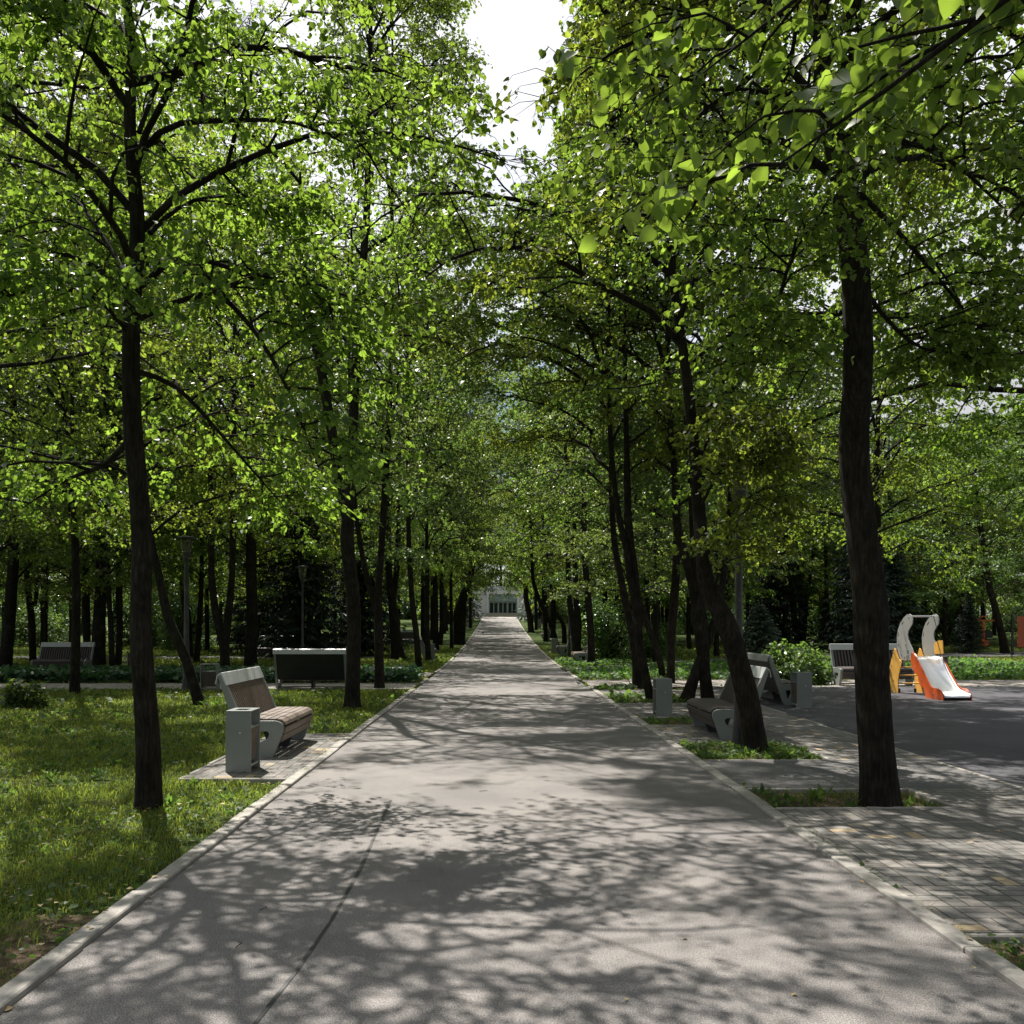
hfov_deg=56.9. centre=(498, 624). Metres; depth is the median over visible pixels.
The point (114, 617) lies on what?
linden tree
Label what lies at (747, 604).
linden tree
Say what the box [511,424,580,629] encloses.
linden tree
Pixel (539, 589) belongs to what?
linden tree
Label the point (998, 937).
edging kerb
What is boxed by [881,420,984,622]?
linden tree
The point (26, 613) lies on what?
leafy bush
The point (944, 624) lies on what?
linden tree
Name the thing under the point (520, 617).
spruce tree
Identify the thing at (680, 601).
linden tree
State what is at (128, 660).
litter bin
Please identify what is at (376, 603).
linden tree
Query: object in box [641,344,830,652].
linden tree
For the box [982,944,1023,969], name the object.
soil bed
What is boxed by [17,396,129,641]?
linden tree
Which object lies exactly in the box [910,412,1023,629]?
linden tree
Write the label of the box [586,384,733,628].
linden tree
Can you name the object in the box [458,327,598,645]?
linden tree
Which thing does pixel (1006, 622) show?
leafy bush
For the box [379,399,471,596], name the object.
linden tree
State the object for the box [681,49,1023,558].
linden tree
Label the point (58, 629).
leafy bush
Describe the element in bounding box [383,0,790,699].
linden tree
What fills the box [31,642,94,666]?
park bench
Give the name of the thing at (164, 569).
linden tree
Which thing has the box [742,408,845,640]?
linden tree
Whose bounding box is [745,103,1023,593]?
linden tree
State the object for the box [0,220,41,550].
linden tree
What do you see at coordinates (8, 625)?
linden tree
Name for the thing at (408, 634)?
park bench
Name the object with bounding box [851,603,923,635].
leafy bush
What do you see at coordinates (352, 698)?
linden tree
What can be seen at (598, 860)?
path
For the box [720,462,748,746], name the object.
lamp post
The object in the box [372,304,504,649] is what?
linden tree
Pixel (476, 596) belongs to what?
linden tree
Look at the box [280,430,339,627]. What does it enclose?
linden tree
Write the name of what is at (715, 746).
soil bed
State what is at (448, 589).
linden tree
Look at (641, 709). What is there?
paving
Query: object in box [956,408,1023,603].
linden tree
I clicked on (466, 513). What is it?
linden tree
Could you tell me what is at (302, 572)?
lamp post
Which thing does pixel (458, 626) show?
linden tree
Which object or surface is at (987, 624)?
leafy bush
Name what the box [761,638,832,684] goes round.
hydrangea bush
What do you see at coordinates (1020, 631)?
play panel
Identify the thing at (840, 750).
paving
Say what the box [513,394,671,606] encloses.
linden tree
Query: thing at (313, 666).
park bench
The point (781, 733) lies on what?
paving
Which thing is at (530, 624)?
linden tree
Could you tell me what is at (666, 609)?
linden tree
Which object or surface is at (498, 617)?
yard
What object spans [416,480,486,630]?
linden tree
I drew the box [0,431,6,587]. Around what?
linden tree
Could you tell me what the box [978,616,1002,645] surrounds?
gym machine
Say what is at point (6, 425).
linden tree
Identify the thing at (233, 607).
leafy bush
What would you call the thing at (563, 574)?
linden tree
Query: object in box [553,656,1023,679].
lawn groundcover
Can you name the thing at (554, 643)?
litter bin
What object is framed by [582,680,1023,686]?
cross path
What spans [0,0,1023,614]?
sky
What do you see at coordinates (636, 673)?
linden tree
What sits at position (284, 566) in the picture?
linden tree
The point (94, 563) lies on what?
linden tree
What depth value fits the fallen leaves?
6.13 m
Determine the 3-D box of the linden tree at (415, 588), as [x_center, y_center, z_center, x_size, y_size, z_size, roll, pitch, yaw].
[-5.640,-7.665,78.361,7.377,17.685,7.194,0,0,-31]
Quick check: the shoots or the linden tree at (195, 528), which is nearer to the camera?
the shoots
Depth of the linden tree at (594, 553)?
28.84 m
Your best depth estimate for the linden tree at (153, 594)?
57.02 m
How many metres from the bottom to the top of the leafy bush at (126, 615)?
4.442 m
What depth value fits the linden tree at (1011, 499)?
67.98 m
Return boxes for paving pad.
[187,734,347,777]
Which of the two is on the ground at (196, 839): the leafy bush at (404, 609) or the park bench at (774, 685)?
the leafy bush at (404, 609)
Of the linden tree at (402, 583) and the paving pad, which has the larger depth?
the linden tree at (402, 583)
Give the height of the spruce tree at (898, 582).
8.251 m
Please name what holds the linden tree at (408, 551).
on the ground at (196, 839)
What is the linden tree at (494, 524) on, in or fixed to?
on the ground at (196, 839)
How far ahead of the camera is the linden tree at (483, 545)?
57.56 m
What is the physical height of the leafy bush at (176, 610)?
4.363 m
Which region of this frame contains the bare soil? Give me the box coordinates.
[0,915,97,986]
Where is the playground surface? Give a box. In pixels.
[713,687,1023,786]
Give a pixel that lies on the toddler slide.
(934, 678)
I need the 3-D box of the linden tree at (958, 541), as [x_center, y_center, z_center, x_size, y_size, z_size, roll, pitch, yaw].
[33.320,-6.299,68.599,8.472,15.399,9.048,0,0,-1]
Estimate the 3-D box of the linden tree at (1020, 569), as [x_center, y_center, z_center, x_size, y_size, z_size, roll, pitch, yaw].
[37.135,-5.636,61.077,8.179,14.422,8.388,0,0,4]
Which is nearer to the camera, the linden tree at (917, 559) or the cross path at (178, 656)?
the cross path at (178, 656)
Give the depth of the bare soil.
5.13 m
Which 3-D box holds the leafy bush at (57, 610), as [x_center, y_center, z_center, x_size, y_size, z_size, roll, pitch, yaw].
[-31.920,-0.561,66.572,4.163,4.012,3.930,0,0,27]
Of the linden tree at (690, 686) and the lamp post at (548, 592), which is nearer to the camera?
the linden tree at (690, 686)
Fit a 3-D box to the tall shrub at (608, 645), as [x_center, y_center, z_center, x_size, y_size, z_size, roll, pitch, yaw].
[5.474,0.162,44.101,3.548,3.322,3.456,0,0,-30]
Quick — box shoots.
[0,678,49,708]
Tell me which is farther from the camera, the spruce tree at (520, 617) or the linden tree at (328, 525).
the spruce tree at (520, 617)
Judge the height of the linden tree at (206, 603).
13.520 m
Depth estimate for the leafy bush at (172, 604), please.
81.82 m
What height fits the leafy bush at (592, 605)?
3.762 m
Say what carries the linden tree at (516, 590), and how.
on the ground at (196, 839)
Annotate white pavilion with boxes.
[468,586,533,616]
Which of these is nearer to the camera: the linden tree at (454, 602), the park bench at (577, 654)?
the park bench at (577, 654)
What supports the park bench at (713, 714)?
on the paving at (781, 733)
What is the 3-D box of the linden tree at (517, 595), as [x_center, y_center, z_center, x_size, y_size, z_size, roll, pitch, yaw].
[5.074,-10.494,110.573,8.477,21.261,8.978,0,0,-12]
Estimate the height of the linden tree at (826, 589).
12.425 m
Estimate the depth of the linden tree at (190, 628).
46.98 m
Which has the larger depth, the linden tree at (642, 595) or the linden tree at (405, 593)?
the linden tree at (405, 593)
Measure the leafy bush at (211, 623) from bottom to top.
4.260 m
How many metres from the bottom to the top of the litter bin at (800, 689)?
0.735 m
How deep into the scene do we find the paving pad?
11.59 m
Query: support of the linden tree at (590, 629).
on the ground at (196, 839)
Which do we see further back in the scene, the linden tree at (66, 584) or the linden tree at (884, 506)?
the linden tree at (884, 506)
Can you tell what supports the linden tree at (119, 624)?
on the ground at (196, 839)
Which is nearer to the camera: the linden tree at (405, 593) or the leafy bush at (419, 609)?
the linden tree at (405, 593)
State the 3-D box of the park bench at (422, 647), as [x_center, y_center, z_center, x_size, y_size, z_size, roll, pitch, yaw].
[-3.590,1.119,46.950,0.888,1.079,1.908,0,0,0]
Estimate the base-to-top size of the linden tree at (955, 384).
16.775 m
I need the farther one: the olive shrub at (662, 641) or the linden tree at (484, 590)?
the linden tree at (484, 590)
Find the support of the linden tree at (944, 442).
on the ground at (196, 839)
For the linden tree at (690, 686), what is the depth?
20.79 m
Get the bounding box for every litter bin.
[127,653,130,665]
[200,664,219,690]
[225,708,259,772]
[431,644,434,659]
[552,639,557,652]
[653,678,671,715]
[790,672,811,707]
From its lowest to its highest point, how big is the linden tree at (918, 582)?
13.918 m
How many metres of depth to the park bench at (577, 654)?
40.70 m
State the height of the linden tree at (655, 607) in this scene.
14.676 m
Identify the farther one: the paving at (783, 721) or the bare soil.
the paving at (783, 721)
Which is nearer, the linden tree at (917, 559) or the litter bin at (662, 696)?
the litter bin at (662, 696)
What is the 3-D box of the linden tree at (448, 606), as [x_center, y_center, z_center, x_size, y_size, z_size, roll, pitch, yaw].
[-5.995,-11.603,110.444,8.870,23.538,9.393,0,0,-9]
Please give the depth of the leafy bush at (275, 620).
64.42 m
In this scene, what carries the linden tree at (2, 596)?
on the ground at (196, 839)
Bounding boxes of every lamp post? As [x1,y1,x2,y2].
[176,536,196,690]
[296,566,308,648]
[546,589,549,627]
[568,580,572,656]
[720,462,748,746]
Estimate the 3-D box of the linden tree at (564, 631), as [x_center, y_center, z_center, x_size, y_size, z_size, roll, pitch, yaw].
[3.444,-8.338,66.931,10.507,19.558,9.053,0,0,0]
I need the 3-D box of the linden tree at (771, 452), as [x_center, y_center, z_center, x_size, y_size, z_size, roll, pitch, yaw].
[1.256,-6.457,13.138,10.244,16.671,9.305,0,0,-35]
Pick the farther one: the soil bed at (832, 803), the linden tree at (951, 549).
the linden tree at (951, 549)
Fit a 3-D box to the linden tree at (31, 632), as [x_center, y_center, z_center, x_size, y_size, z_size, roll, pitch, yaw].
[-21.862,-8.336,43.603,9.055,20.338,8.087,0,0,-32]
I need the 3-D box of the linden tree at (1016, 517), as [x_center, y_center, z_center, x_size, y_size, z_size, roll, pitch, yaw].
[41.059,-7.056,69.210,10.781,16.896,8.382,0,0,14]
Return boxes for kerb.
[0,618,1023,1013]
[0,683,1023,943]
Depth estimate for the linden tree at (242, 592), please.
45.81 m
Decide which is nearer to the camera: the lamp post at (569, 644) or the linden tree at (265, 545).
the lamp post at (569, 644)
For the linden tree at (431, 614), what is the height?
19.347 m
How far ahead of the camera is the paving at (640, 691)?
23.75 m
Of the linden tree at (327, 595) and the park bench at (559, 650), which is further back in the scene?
the linden tree at (327, 595)
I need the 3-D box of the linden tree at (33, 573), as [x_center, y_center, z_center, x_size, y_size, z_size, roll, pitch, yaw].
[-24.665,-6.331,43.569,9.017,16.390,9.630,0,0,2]
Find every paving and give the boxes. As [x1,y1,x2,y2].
[598,690,720,693]
[617,703,795,716]
[651,725,857,741]
[679,694,719,697]
[728,717,821,724]
[777,809,1023,931]
[790,742,934,759]
[914,789,1023,808]
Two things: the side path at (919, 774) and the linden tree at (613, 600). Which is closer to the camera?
the side path at (919, 774)
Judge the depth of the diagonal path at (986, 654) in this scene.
49.37 m
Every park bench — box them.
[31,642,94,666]
[215,666,312,756]
[257,636,293,656]
[273,649,345,687]
[386,630,413,645]
[420,636,436,658]
[556,642,571,655]
[571,644,586,661]
[686,665,771,738]
[747,652,789,704]
[829,644,914,685]
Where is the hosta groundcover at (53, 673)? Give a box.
[0,663,425,682]
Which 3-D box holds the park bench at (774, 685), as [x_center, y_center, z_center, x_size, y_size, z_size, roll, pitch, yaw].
[6.030,1.165,20.650,0.888,1.079,1.908,0,0,0]
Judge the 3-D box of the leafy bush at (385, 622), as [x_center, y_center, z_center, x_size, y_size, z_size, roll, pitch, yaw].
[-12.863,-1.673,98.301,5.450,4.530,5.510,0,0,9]
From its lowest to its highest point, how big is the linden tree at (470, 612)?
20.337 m
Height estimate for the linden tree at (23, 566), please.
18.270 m
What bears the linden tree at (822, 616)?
on the ground at (196, 839)
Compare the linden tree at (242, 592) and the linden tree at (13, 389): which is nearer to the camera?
the linden tree at (13, 389)
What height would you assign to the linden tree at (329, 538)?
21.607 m
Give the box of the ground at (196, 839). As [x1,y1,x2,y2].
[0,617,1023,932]
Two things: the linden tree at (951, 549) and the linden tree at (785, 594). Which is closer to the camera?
the linden tree at (785, 594)
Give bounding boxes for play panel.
[1011,615,1023,654]
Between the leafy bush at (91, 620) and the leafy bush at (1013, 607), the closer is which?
the leafy bush at (91, 620)
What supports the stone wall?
on the ground at (196, 839)
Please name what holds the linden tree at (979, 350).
on the soil bed at (832, 803)
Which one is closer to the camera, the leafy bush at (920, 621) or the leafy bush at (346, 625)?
the leafy bush at (920, 621)
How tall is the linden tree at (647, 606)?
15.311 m
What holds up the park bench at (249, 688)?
on the paving pad
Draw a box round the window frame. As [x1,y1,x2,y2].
[489,601,516,612]
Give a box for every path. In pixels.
[0,618,1023,1023]
[0,684,417,688]
[13,656,372,657]
[564,652,1023,671]
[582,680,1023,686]
[704,760,1019,788]
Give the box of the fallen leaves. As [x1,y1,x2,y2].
[3,700,1010,1010]
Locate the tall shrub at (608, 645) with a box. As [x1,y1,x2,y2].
[579,594,664,659]
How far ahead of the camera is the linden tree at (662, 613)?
76.08 m
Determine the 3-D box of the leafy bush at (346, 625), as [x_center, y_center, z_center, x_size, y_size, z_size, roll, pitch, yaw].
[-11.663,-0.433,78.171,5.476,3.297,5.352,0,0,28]
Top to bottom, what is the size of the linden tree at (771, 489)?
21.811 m
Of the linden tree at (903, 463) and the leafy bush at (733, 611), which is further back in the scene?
the leafy bush at (733, 611)
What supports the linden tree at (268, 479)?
on the ground at (196, 839)
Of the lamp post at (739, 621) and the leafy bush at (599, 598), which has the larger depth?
the leafy bush at (599, 598)
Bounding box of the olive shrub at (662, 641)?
[624,617,681,659]
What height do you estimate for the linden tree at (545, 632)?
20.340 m
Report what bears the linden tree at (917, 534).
on the ground at (196, 839)
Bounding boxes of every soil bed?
[644,720,693,724]
[681,745,814,759]
[754,793,937,806]
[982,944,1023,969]
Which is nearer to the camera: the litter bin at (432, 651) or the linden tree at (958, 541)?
the litter bin at (432, 651)
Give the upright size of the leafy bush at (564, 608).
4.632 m
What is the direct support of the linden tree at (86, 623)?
on the ground at (196, 839)
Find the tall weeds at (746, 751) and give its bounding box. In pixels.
[0,683,935,851]
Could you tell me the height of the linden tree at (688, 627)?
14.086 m
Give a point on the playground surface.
(982, 732)
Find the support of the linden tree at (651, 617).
on the ground at (196, 839)
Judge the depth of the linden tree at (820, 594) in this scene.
75.62 m
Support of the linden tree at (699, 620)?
on the ground at (196, 839)
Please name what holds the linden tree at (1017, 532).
on the ground at (196, 839)
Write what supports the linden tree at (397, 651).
on the ground at (196, 839)
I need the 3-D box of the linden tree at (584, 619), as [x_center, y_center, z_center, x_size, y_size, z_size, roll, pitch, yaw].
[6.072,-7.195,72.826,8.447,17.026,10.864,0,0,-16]
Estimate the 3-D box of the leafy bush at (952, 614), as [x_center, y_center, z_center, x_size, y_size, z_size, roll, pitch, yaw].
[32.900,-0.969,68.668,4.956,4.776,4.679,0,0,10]
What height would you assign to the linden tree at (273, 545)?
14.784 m
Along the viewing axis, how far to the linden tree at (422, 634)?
61.88 m
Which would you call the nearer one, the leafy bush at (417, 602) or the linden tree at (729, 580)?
the linden tree at (729, 580)
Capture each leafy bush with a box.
[0,598,22,628]
[0,605,68,646]
[17,595,68,641]
[17,603,49,640]
[81,609,107,633]
[106,593,172,645]
[152,583,224,649]
[154,587,197,615]
[191,595,232,634]
[196,594,245,618]
[230,620,245,643]
[237,601,291,634]
[323,606,385,635]
[382,602,403,627]
[387,599,410,619]
[400,574,420,618]
[417,601,468,619]
[485,578,519,601]
[556,595,567,618]
[562,599,583,622]
[573,595,613,628]
[580,597,608,627]
[676,597,710,634]
[708,603,751,622]
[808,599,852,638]
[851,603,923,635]
[903,603,938,641]
[918,581,990,642]
[935,600,991,630]
[985,594,1022,631]
[987,593,1023,616]
[1009,606,1023,638]
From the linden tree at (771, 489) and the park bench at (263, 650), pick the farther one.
the linden tree at (771, 489)
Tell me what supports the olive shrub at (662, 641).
on the ground at (196, 839)
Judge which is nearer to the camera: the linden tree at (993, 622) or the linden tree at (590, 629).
the linden tree at (590, 629)
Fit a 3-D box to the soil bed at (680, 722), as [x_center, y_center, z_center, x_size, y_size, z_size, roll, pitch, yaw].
[2.995,1.712,16.450,0.930,0.001,1.220,0,0,0]
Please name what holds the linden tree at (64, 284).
on the ground at (196, 839)
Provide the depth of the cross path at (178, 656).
48.31 m
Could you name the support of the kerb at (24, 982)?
on the ground at (196, 839)
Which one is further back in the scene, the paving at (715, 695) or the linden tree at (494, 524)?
the linden tree at (494, 524)
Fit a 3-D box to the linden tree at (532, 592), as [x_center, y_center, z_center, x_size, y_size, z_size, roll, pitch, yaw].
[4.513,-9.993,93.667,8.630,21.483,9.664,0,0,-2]
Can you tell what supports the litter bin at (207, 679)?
on the ground at (196, 839)
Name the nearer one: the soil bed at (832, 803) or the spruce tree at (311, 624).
the soil bed at (832, 803)
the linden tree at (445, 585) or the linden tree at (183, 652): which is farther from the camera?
the linden tree at (445, 585)
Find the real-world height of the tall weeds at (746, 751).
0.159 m
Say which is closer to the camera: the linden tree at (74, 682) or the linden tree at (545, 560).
the linden tree at (74, 682)
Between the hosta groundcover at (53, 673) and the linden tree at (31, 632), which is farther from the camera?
the linden tree at (31, 632)
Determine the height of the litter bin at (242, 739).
0.700 m
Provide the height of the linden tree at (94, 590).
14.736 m
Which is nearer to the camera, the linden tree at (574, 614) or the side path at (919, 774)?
the side path at (919, 774)
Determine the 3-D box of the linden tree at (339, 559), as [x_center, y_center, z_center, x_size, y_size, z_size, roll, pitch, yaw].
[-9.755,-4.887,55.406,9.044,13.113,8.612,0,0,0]
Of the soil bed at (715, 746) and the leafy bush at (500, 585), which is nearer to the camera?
the soil bed at (715, 746)
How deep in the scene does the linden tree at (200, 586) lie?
42.32 m
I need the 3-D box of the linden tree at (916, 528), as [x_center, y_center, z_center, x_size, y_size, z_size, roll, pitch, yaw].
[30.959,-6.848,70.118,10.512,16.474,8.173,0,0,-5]
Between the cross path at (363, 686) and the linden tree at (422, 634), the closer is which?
the cross path at (363, 686)
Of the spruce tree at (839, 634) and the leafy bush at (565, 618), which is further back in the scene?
the leafy bush at (565, 618)
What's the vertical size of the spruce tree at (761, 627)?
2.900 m
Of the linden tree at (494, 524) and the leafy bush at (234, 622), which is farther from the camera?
the linden tree at (494, 524)
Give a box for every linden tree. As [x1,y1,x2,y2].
[0,0,256,694]
[0,0,288,475]
[0,0,342,706]
[0,0,577,812]
[0,86,243,666]
[0,101,155,666]
[0,118,154,584]
[0,121,246,664]
[0,203,52,478]
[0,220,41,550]
[0,237,108,661]
[0,269,230,666]
[0,298,66,591]
[0,314,196,641]
[0,364,52,590]
[0,368,59,423]
[0,407,93,647]
[0,419,114,641]
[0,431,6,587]
[0,487,61,618]
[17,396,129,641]
[18,312,244,606]
[18,396,178,598]
[51,548,129,626]
[57,410,196,607]
[65,0,379,666]
[78,0,528,708]
[81,556,157,633]
[101,138,419,666]
[109,239,317,662]
[109,367,226,603]
[115,272,271,657]
[124,421,216,590]
[166,373,334,650]
[169,431,268,650]
[172,257,338,654]
[193,538,241,624]
[206,406,340,630]
[216,437,327,594]
[235,0,564,687]
[244,234,396,648]
[263,431,343,622]
[265,0,993,753]
[278,433,404,639]
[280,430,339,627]
[294,225,487,659]
[299,155,516,666]
[299,419,395,642]
[303,375,428,590]
[308,440,421,608]
[339,181,524,661]
[363,363,476,644]
[365,446,454,624]
[369,353,525,648]
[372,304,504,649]
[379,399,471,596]
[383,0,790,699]
[390,1,753,688]
[392,450,490,612]
[395,462,472,595]
[403,2,871,697]
[403,413,470,639]
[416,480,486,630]
[418,356,534,644]
[418,427,487,633]
[419,550,481,604]
[419,573,479,623]
[435,191,673,657]
[438,407,514,633]
[453,0,1023,806]
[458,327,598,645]
[461,222,703,665]
[462,443,504,627]
[472,450,506,585]
[479,407,562,632]
[479,426,515,583]
[485,367,591,641]
[485,367,595,643]
[497,479,563,624]
[500,369,591,637]
[501,444,581,629]
[502,530,564,604]
[504,63,831,682]
[504,292,756,677]
[506,32,950,702]
[509,430,587,597]
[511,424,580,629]
[511,514,565,623]
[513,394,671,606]
[519,526,563,611]
[528,331,711,654]
[534,426,624,638]
[538,0,1023,268]
[543,1,1023,514]
[559,341,733,661]
[568,375,720,656]
[571,495,662,625]
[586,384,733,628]
[589,460,685,624]
[608,491,720,614]
[613,539,684,626]
[638,429,781,656]
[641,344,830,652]
[642,493,749,648]
[650,528,708,638]
[650,594,685,633]
[662,335,839,607]
[668,428,775,645]
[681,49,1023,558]
[713,536,775,633]
[724,363,846,646]
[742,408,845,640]
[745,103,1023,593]
[761,404,881,638]
[766,448,905,643]
[782,486,840,637]
[788,420,906,641]
[790,385,928,628]
[818,415,980,624]
[880,449,941,604]
[881,412,1023,653]
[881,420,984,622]
[881,426,988,639]
[884,49,1023,519]
[893,449,973,605]
[895,439,1007,645]
[898,439,960,617]
[903,434,1020,636]
[903,462,993,607]
[907,454,1018,643]
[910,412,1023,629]
[947,446,1023,635]
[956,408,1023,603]
[959,491,1017,615]
[964,393,1023,591]
[989,456,1023,597]
[989,465,1023,589]
[989,487,1023,603]
[996,439,1023,588]
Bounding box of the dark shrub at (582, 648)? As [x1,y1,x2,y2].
[571,599,628,651]
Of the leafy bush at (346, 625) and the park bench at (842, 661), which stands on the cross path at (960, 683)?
the park bench at (842, 661)
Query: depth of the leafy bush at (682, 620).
83.46 m
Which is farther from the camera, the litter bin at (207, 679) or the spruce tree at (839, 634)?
the spruce tree at (839, 634)
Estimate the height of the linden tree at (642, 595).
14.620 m
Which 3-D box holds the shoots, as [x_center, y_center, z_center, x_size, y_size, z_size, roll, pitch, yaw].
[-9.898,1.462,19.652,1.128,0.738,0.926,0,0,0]
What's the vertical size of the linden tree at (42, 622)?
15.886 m
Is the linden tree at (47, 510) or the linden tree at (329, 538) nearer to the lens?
the linden tree at (47, 510)
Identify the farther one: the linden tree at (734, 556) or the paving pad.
the linden tree at (734, 556)
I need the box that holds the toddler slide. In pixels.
[890,614,971,700]
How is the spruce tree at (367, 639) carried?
on the ground at (196, 839)
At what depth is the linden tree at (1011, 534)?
110.29 m
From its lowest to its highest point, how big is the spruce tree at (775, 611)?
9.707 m
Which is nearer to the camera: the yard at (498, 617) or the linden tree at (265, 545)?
the linden tree at (265, 545)
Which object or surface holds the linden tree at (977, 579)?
on the ground at (196, 839)
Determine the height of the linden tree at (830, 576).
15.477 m
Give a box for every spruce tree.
[207,529,294,654]
[257,495,346,657]
[322,505,413,655]
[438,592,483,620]
[514,566,564,621]
[743,510,825,649]
[743,601,784,660]
[809,540,913,651]
[882,523,928,649]
[948,589,991,653]
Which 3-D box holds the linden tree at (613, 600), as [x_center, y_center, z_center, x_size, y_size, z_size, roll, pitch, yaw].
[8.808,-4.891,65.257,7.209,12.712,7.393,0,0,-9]
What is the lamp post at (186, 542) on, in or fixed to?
on the ground at (196, 839)
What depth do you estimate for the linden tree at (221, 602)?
73.12 m
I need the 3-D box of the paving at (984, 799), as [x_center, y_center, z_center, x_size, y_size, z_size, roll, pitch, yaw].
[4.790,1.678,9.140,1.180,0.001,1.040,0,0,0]
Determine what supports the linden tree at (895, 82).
on the ground at (196, 839)
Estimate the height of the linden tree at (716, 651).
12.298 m
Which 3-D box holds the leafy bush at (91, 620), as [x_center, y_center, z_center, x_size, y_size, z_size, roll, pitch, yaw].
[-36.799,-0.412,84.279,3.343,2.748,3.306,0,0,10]
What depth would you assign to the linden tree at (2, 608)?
68.22 m
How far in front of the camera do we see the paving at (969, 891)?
6.93 m
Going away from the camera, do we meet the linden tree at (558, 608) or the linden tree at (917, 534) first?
the linden tree at (917, 534)
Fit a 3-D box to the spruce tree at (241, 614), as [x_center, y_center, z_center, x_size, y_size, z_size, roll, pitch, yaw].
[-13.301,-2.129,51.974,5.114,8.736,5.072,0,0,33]
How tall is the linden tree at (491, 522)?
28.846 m
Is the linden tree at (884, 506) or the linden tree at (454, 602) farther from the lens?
the linden tree at (454, 602)
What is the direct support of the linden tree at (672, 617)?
on the ground at (196, 839)
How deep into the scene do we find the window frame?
137.29 m
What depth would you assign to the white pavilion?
137.00 m
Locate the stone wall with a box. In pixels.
[743,639,808,654]
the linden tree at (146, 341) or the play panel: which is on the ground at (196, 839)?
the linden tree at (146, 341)
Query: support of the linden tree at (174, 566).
on the ground at (196, 839)
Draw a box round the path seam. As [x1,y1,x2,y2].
[253,800,391,1023]
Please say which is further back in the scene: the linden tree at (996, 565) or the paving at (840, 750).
the linden tree at (996, 565)
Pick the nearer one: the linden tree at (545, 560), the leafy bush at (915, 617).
the leafy bush at (915, 617)
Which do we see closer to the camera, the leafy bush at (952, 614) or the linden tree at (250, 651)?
the linden tree at (250, 651)
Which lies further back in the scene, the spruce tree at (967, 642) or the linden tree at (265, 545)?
the linden tree at (265, 545)
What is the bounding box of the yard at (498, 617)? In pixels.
[477,617,516,617]
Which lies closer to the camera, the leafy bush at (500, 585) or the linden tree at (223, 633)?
the linden tree at (223, 633)
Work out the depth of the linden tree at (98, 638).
36.11 m
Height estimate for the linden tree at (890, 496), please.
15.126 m
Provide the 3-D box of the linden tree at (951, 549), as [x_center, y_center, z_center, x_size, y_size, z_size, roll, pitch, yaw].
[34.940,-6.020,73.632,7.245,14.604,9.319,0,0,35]
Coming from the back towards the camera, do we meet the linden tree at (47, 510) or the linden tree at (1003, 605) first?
the linden tree at (1003, 605)
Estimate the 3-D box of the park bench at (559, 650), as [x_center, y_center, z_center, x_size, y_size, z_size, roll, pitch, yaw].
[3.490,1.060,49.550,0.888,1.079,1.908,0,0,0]
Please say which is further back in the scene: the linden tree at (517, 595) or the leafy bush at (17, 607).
the linden tree at (517, 595)
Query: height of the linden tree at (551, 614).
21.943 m
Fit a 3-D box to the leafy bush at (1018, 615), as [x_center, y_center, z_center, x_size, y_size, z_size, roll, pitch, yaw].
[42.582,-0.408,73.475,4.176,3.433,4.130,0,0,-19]
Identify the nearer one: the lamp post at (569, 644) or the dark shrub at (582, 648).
the lamp post at (569, 644)

